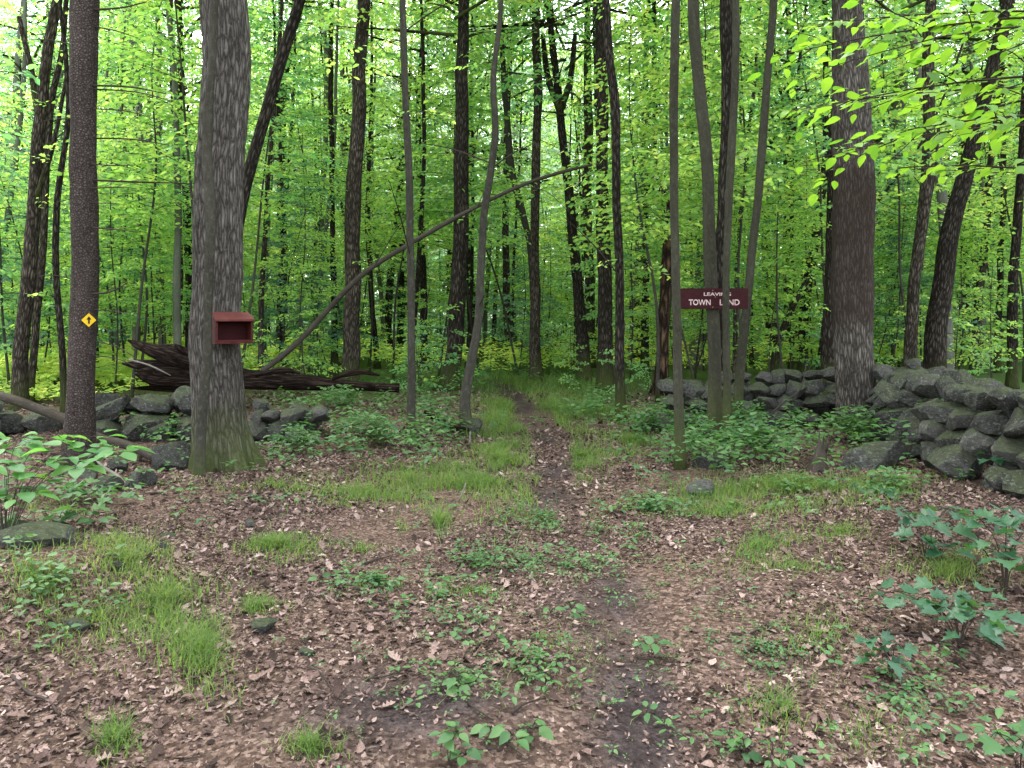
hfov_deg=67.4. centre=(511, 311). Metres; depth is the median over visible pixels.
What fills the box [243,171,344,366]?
sapling
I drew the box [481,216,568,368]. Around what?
sapling
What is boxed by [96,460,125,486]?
fallen branch
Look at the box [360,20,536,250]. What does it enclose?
sapling
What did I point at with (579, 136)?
forest tree
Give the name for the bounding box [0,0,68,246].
sapling
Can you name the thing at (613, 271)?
sapling
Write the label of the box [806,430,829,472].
tree stump
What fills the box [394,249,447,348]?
sapling
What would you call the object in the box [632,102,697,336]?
forest tree
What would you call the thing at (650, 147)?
forest tree
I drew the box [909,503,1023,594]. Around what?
maple seedling
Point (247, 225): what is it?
sapling
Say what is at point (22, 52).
forest tree
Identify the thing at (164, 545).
stone
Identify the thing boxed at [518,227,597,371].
sapling
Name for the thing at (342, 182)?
sapling
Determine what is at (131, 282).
sapling
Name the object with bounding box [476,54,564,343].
forest tree
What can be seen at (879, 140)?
forest tree
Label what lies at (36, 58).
forest tree
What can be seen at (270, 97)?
leaning tree
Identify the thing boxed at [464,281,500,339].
sapling
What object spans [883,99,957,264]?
forest tree
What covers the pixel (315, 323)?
leaning branch
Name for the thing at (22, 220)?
sapling
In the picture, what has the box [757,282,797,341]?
sapling
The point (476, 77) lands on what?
forest tree
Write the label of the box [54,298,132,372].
shrub
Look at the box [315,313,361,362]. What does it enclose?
shrub
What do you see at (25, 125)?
sapling
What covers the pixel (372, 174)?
sapling
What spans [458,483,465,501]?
fallen branch
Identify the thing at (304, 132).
sapling
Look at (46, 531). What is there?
boulder
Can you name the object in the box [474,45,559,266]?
forest tree
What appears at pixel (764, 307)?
sapling
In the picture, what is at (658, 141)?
forest tree
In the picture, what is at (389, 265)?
sapling
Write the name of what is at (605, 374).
straight tree
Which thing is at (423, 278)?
slender tree
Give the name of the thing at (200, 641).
grass
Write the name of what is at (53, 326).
sapling
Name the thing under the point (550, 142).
forest tree
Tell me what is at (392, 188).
forest tree
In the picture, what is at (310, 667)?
twig
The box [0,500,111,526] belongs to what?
broadleaf plant
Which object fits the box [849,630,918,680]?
maple seedling
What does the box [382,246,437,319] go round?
sapling
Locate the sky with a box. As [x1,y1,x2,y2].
[0,0,1023,318]
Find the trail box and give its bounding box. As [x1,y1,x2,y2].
[212,312,254,343]
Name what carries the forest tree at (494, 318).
on the ground at (678, 621)
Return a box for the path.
[415,360,718,767]
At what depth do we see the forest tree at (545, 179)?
54.17 m
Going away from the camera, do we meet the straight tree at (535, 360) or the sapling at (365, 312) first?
the straight tree at (535, 360)
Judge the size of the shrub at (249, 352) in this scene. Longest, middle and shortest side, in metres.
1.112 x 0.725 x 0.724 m
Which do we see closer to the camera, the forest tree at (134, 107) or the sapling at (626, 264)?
the sapling at (626, 264)
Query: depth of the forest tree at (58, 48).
40.29 m
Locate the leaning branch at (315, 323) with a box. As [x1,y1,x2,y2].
[260,164,592,370]
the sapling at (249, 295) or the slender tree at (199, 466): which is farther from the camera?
the sapling at (249, 295)
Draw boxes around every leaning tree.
[243,0,305,228]
[732,0,776,431]
[912,0,1023,368]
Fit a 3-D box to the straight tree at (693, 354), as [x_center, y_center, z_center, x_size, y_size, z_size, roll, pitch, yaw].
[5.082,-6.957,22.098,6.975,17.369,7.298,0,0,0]
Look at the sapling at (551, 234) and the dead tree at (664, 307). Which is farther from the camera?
the sapling at (551, 234)
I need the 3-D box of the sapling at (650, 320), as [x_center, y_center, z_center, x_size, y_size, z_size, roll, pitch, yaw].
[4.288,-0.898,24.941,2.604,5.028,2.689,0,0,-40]
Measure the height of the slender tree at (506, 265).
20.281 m
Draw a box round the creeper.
[902,376,957,459]
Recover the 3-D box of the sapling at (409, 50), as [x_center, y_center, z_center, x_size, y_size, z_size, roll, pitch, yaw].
[-1.453,-3.343,20.189,4.904,10.078,4.326,0,0,0]
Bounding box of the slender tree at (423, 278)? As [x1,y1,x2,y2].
[333,0,524,369]
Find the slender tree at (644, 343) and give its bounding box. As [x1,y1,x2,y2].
[558,0,717,372]
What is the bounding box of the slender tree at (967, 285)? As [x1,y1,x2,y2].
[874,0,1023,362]
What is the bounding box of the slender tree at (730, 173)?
[721,0,739,441]
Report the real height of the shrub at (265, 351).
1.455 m
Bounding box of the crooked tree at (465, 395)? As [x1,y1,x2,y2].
[415,0,535,433]
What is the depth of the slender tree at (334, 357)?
18.95 m
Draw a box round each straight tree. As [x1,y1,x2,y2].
[247,0,375,363]
[304,0,406,392]
[407,0,626,381]
[550,1,614,392]
[564,0,764,369]
[716,0,731,370]
[769,0,871,395]
[776,0,983,363]
[990,70,1023,388]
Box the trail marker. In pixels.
[82,313,95,326]
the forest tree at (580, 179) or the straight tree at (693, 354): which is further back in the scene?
the forest tree at (580, 179)
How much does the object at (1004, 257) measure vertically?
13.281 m
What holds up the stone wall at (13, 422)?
on the ground at (678, 621)
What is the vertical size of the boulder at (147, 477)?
0.240 m
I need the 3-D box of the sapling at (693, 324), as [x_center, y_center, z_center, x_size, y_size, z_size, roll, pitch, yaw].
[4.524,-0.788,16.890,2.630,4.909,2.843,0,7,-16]
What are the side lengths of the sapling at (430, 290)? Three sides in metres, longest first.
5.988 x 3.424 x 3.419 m
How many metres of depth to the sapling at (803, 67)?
14.18 m
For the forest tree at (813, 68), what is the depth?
23.65 m
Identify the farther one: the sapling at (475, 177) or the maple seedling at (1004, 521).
the sapling at (475, 177)
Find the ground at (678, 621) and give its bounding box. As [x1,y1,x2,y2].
[0,319,1023,767]
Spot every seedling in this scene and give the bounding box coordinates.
[307,568,354,586]
[429,721,486,766]
[437,615,505,649]
[442,661,475,694]
[469,718,553,750]
[510,657,562,691]
[541,600,589,626]
[633,634,674,660]
[710,722,770,763]
[758,737,809,767]
[849,481,908,501]
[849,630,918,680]
[868,574,1023,648]
[875,504,982,560]
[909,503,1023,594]
[974,450,1018,467]
[975,714,1023,767]
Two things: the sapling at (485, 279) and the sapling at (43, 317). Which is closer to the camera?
the sapling at (43, 317)
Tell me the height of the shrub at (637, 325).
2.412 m
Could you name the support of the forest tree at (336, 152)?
on the ground at (678, 621)
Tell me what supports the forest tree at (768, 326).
on the ground at (678, 621)
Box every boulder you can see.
[0,521,74,548]
[17,520,29,524]
[62,618,92,632]
[63,464,97,478]
[93,476,124,493]
[106,456,128,470]
[112,561,125,570]
[125,467,157,489]
[140,421,175,441]
[151,440,190,469]
[465,418,482,435]
[638,409,668,431]
[686,479,714,495]
[692,449,729,469]
[840,441,908,469]
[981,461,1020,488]
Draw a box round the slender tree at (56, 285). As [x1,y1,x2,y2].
[19,0,103,412]
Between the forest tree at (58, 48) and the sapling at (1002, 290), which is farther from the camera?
the forest tree at (58, 48)
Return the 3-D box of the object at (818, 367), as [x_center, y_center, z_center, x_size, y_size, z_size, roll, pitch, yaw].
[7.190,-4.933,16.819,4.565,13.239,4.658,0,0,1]
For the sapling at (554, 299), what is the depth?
34.74 m
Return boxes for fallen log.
[122,339,399,391]
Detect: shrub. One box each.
[0,429,155,528]
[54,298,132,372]
[127,307,152,340]
[142,281,184,341]
[241,300,270,352]
[241,319,282,397]
[241,334,257,368]
[257,279,324,370]
[260,288,345,396]
[290,283,342,375]
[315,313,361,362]
[338,299,388,364]
[364,323,392,352]
[371,279,448,385]
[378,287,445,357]
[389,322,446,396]
[394,337,433,391]
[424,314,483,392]
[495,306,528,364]
[522,319,561,368]
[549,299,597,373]
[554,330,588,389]
[598,320,648,398]
[613,289,654,359]
[637,309,688,350]
[638,339,655,390]
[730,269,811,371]
[730,317,763,357]
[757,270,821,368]
[781,294,820,365]
[796,294,823,356]
[873,296,903,363]
[874,293,929,366]
[922,297,994,372]
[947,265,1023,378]
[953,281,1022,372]
[953,308,970,355]
[968,334,1014,378]
[1002,341,1022,365]
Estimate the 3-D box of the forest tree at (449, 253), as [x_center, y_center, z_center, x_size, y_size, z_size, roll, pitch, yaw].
[-3.091,-7.346,35.052,6.922,18.319,7.777,0,0,-18]
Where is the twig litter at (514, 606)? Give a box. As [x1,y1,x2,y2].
[0,444,1023,767]
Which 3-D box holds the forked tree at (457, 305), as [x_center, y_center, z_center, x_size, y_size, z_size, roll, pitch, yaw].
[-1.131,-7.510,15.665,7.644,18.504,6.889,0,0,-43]
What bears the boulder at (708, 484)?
on the ground at (678, 621)
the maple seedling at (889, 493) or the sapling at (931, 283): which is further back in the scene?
the sapling at (931, 283)
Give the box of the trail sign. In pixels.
[680,288,747,308]
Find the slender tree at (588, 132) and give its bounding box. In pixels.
[485,0,710,367]
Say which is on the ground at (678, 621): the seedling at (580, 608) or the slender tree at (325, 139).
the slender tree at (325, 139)
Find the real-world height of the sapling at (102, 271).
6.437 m
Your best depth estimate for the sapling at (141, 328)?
31.90 m
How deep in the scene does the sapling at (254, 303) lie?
32.93 m
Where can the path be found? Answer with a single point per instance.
(637, 748)
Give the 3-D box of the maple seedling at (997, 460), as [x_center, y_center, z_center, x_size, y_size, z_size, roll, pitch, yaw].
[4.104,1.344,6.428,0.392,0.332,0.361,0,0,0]
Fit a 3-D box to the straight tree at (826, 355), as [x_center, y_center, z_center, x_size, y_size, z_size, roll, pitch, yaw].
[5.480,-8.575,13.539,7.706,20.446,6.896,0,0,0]
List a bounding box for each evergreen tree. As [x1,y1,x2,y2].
[0,0,148,346]
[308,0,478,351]
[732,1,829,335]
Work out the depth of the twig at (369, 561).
4.87 m
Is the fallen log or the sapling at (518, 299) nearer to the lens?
the fallen log
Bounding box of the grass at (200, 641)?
[0,363,1022,767]
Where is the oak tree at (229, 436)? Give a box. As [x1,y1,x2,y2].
[188,0,267,472]
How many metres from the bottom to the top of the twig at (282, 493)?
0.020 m
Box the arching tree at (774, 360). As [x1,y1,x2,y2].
[759,1,974,371]
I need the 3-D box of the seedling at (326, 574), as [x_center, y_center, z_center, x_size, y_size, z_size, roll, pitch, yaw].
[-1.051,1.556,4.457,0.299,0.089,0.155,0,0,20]
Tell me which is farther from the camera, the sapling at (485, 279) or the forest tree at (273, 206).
the forest tree at (273, 206)
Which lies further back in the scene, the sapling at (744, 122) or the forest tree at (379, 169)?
the forest tree at (379, 169)
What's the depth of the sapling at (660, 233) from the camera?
13.72 m
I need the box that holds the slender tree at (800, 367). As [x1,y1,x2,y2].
[717,0,828,372]
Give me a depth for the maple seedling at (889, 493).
6.23 m
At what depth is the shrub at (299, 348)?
19.42 m
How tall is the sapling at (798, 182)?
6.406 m
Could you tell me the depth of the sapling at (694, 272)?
25.43 m
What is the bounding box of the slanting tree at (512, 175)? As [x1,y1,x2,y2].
[433,0,615,376]
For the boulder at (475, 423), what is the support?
on the ground at (678, 621)
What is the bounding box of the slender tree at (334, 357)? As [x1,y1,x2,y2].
[251,0,439,375]
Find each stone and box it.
[156,542,167,549]
[158,532,177,538]
[245,519,253,526]
[251,617,277,633]
[298,646,314,655]
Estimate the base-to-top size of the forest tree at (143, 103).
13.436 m
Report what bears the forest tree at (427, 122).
on the ground at (678, 621)
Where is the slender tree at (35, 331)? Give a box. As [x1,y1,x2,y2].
[29,0,126,401]
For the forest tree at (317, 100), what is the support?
on the ground at (678, 621)
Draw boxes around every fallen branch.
[0,391,151,460]
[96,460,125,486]
[424,410,468,432]
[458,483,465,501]
[763,363,806,422]
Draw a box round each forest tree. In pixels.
[0,0,59,191]
[0,0,149,349]
[0,0,173,215]
[0,3,126,347]
[0,3,146,329]
[0,4,38,214]
[0,31,59,145]
[1,5,163,207]
[1,54,100,226]
[12,0,197,346]
[27,0,197,341]
[56,0,295,336]
[56,28,200,269]
[69,29,170,332]
[100,34,201,339]
[193,57,299,275]
[197,0,368,353]
[244,3,328,310]
[244,26,349,260]
[247,0,446,349]
[248,47,351,338]
[248,76,319,340]
[248,93,310,338]
[261,25,339,333]
[290,0,442,341]
[293,69,389,262]
[303,57,394,259]
[306,3,437,347]
[307,54,387,334]
[308,0,503,352]
[320,6,445,337]
[337,0,497,297]
[338,47,394,335]
[348,71,447,285]
[356,0,561,359]
[366,0,573,354]
[376,2,533,345]
[393,119,445,334]
[414,101,512,336]
[415,185,446,332]
[429,1,569,350]
[440,0,595,341]
[474,2,581,341]
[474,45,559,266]
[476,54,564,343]
[476,79,572,327]
[483,87,571,261]
[514,36,635,269]
[522,115,581,336]
[527,38,638,257]
[530,56,640,344]
[541,105,610,330]
[542,37,693,345]
[547,0,758,358]
[549,91,638,261]
[609,0,797,350]
[609,1,814,258]
[612,0,803,250]
[618,52,688,244]
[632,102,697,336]
[636,24,782,269]
[661,0,889,359]
[680,7,822,339]
[682,0,940,362]
[684,85,811,337]
[690,1,822,236]
[717,28,831,277]
[745,0,935,255]
[746,0,881,341]
[755,4,822,337]
[776,2,1016,341]
[779,0,918,231]
[809,0,954,263]
[820,1,959,266]
[869,0,1023,361]
[882,0,1019,344]
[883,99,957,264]
[921,0,1022,200]
[931,0,1023,248]
[933,0,1021,346]
[958,0,1023,214]
[988,49,1023,264]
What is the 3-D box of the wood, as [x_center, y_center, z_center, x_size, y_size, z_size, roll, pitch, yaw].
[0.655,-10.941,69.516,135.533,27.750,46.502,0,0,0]
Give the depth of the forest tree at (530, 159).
50.45 m
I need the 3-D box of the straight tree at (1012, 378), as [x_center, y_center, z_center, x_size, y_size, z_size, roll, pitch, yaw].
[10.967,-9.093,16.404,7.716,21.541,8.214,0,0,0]
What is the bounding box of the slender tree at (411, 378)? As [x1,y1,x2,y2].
[323,0,457,437]
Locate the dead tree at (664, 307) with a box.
[648,200,670,395]
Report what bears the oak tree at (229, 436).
on the ground at (678, 621)
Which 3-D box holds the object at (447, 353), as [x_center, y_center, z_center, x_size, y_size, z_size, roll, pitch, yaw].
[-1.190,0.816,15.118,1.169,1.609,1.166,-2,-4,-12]
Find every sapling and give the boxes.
[0,0,57,195]
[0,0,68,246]
[0,40,187,382]
[0,46,100,393]
[0,91,68,371]
[0,113,130,388]
[0,124,70,296]
[0,148,102,352]
[0,161,46,308]
[0,164,69,341]
[0,165,107,347]
[0,195,105,362]
[0,208,69,333]
[0,223,44,377]
[0,243,54,323]
[0,274,49,343]
[6,165,143,338]
[20,2,191,359]
[21,31,197,386]
[39,270,68,341]
[40,0,306,221]
[41,83,187,392]
[51,160,173,353]
[53,0,276,398]
[54,208,131,337]
[60,100,183,342]
[98,148,193,343]
[99,170,185,338]
[99,186,185,343]
[103,226,154,339]
[121,99,255,296]
[126,296,168,341]
[128,227,182,321]
[129,239,185,342]
[134,120,282,316]
[149,53,307,251]
[151,0,344,367]
[154,83,301,311]
[156,107,275,273]
[161,129,291,295]
[241,206,325,319]
[241,253,276,333]
[242,101,377,374]
[242,214,297,311]
[242,232,275,320]
[242,274,276,338]
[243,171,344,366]
[245,1,391,334]
[247,56,403,367]
[251,146,367,330]
[256,203,330,346]
[267,221,382,376]
[271,209,337,324]
[285,267,363,375]
[291,200,392,318]
[292,270,330,332]
[308,83,434,370]
[323,241,370,326]
[324,244,379,338]
[326,165,406,326]
[337,231,395,350]
[337,238,384,334]
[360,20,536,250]
[360,62,469,378]
[360,242,397,311]
[367,228,432,331]
[372,5,542,375]
[373,224,447,338]
[374,265,406,339]
[376,262,397,324]
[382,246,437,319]
[392,168,487,347]
[392,245,445,322]
[393,2,548,377]
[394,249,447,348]
[400,33,542,371]
[405,206,490,309]
[426,259,445,333]
[428,292,448,347]
[441,229,514,345]
[441,237,491,328]
[445,195,525,323]
[445,216,516,307]
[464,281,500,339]
[466,171,558,306]
[467,262,502,330]
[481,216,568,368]
[484,192,549,307]
[484,215,553,346]
[487,235,527,343]
[489,237,564,352]
[490,219,549,342]
[498,204,572,308]
[510,194,584,353]
[511,155,597,326]
[516,226,597,365]
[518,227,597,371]
[519,224,593,345]
[524,260,571,343]
[539,209,597,357]
[542,222,584,345]
[545,0,716,401]
[548,154,645,340]
[564,116,702,379]
[565,255,614,342]
[568,191,634,352]
[571,0,755,327]
[579,3,745,379]
[586,0,814,230]
[593,209,671,317]
[593,224,655,368]
[595,189,658,302]
[595,200,682,310]
[597,205,671,359]
[613,0,789,378]
[613,205,701,350]
[627,223,706,359]
[639,0,826,330]
[642,162,776,376]
[656,190,705,313]
[657,79,803,368]
[669,218,764,370]
[682,182,779,372]
[682,235,764,331]
[694,165,816,342]
[697,107,882,383]
[730,202,781,325]
[731,291,764,336]
[733,0,956,288]
[744,197,822,361]
[755,133,826,369]
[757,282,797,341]
[759,204,825,359]
[760,179,825,366]
[761,249,823,336]
[775,189,824,301]
[780,176,826,327]
[795,0,1001,322]
[801,277,896,366]
[804,80,935,366]
[873,95,1006,357]
[873,153,1004,367]
[873,168,941,366]
[873,168,984,355]
[873,211,923,345]
[874,200,936,363]
[874,210,886,308]
[879,258,929,331]
[901,279,981,360]
[902,266,993,355]
[904,194,1023,369]
[907,83,1023,333]
[909,225,972,324]
[919,174,1009,310]
[922,201,1004,308]
[925,24,1023,381]
[926,86,1023,327]
[953,234,1023,326]
[983,185,1023,333]
[985,221,1023,322]
[986,127,1018,186]
[987,257,1023,315]
[996,249,1023,338]
[1003,231,1023,322]
[1003,290,1023,347]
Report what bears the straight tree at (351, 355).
on the ground at (678, 621)
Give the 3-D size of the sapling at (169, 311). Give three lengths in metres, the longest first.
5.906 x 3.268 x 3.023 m
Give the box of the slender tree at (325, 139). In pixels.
[253,0,413,362]
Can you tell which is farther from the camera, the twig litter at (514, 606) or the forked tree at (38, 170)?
the forked tree at (38, 170)
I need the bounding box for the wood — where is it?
[0,0,1022,335]
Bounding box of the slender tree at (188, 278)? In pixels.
[98,0,298,346]
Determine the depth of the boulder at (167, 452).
7.80 m
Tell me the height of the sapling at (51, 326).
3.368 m
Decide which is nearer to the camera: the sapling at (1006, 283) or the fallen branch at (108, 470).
the fallen branch at (108, 470)
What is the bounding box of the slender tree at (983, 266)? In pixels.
[870,0,1023,375]
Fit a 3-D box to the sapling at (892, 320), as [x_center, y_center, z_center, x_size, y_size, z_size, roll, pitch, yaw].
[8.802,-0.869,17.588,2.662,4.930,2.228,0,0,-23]
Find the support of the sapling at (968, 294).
on the ground at (678, 621)
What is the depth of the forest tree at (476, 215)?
49.03 m
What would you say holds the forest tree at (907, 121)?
on the ground at (678, 621)
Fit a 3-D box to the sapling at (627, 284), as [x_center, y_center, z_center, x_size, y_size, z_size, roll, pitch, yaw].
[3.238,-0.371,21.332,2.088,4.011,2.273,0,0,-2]
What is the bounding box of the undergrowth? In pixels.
[0,357,1021,767]
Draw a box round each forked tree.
[7,0,188,410]
[100,0,196,344]
[294,0,576,390]
[779,0,978,366]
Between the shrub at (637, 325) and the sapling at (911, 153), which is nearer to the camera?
the sapling at (911, 153)
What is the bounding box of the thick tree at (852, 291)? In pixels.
[830,0,875,433]
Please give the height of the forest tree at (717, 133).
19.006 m
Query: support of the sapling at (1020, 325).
on the ground at (678, 621)
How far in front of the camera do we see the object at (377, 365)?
22.23 m
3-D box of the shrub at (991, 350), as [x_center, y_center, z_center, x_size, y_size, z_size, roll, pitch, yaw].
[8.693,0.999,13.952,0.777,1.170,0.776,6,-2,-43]
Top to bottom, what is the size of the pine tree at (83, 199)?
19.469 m
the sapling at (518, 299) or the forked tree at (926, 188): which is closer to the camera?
the forked tree at (926, 188)
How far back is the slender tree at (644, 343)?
19.93 m
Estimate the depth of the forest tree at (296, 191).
50.78 m
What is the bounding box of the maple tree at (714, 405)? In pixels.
[688,0,722,439]
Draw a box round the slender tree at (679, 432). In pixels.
[669,0,687,469]
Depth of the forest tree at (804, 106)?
42.85 m
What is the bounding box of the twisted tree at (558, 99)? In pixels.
[430,0,690,380]
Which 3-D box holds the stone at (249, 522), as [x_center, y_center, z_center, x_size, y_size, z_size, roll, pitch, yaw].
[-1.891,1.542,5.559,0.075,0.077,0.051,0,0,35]
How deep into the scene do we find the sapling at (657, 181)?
16.46 m
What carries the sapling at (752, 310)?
on the ground at (678, 621)
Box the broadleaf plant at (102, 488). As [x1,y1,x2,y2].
[61,476,137,503]
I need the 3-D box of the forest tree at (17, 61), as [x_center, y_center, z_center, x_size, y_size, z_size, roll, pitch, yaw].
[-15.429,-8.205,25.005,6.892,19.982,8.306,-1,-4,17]
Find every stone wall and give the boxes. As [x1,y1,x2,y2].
[0,401,62,435]
[95,385,191,441]
[248,398,330,442]
[657,358,956,427]
[859,363,1023,499]
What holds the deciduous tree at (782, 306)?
on the ground at (678, 621)
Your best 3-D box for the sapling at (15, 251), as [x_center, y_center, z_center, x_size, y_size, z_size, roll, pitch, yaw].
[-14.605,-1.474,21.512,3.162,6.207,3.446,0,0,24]
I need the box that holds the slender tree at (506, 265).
[413,0,593,364]
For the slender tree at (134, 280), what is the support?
on the ground at (678, 621)
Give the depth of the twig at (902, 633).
3.80 m
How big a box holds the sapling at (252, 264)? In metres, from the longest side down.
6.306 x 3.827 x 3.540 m
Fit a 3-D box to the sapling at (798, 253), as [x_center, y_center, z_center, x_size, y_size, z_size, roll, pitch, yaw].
[5.301,-1.210,15.146,3.364,5.654,2.612,0,0,42]
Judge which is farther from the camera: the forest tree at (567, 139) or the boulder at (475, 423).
the forest tree at (567, 139)
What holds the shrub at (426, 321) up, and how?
on the ground at (678, 621)
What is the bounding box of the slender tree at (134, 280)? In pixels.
[11,0,277,359]
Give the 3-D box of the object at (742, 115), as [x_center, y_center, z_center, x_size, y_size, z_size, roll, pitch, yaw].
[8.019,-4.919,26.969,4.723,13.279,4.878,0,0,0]
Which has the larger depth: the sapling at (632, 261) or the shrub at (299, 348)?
the sapling at (632, 261)
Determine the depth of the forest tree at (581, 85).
32.60 m
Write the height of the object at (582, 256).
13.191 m
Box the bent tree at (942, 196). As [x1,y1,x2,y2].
[785,0,991,368]
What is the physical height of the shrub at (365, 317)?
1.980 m
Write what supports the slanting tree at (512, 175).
on the ground at (678, 621)
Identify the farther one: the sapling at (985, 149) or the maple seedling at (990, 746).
the sapling at (985, 149)
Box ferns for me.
[0,332,1022,400]
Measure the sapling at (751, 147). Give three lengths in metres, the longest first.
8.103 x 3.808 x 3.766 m
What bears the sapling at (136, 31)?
on the ground at (678, 621)
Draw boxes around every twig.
[0,651,34,665]
[10,674,60,715]
[150,491,167,495]
[241,563,277,575]
[247,493,317,498]
[306,665,341,706]
[362,555,390,564]
[363,608,400,612]
[367,667,409,678]
[461,690,493,720]
[511,697,545,713]
[741,641,784,652]
[750,621,767,633]
[889,631,946,642]
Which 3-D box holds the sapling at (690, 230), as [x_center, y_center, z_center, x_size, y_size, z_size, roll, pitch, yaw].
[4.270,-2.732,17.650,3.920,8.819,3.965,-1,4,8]
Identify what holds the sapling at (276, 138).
on the ground at (678, 621)
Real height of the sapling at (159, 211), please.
7.501 m
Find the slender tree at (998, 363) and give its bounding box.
[890,0,1023,372]
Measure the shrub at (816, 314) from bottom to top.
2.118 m
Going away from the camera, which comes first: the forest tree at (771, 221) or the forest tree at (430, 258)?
the forest tree at (771, 221)
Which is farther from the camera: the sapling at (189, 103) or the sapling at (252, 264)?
the sapling at (252, 264)
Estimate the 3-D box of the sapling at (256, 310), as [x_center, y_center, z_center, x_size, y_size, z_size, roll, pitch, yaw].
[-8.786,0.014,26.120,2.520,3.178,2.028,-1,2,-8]
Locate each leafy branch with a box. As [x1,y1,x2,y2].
[746,0,1023,205]
[773,2,1023,183]
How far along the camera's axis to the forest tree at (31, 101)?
42.11 m
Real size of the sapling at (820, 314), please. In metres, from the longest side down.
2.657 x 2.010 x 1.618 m
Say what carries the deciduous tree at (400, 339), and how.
on the ground at (678, 621)
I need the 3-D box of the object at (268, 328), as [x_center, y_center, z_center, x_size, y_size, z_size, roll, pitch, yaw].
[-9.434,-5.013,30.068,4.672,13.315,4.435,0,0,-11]
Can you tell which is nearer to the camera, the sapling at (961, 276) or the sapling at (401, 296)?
the sapling at (961, 276)
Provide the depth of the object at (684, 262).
31.31 m
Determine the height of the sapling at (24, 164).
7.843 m
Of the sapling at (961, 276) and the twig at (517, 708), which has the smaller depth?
the twig at (517, 708)
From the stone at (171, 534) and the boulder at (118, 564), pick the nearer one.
the boulder at (118, 564)
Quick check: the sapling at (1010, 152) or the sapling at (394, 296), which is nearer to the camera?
the sapling at (1010, 152)
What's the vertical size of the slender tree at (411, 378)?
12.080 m
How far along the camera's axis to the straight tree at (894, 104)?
23.82 m
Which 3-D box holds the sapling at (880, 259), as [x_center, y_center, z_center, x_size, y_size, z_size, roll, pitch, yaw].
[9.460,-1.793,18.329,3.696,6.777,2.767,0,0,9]
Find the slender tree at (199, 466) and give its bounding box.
[192,0,218,476]
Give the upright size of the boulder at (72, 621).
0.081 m
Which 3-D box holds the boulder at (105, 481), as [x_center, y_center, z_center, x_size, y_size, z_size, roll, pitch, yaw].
[-3.630,1.553,6.891,0.269,0.175,0.180,0,0,-40]
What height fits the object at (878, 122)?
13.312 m
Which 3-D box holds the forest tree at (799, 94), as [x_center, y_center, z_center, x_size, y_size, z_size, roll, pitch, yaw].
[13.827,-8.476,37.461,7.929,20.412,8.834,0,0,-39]
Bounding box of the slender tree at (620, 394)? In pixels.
[565,0,690,422]
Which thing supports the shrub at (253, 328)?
on the ground at (678, 621)
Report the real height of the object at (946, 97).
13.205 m
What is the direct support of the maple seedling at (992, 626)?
on the ground at (678, 621)
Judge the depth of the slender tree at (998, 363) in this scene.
19.95 m
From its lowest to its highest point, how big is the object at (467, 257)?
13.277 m
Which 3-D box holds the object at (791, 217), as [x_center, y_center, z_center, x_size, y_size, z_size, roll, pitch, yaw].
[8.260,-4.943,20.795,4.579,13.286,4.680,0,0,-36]
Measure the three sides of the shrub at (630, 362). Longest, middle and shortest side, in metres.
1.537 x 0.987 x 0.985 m
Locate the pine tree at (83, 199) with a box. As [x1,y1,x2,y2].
[29,0,194,465]
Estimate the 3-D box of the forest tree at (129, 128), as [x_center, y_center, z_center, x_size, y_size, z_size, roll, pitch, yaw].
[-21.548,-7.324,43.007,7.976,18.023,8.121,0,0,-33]
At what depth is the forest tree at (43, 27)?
26.80 m
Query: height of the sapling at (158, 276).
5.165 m

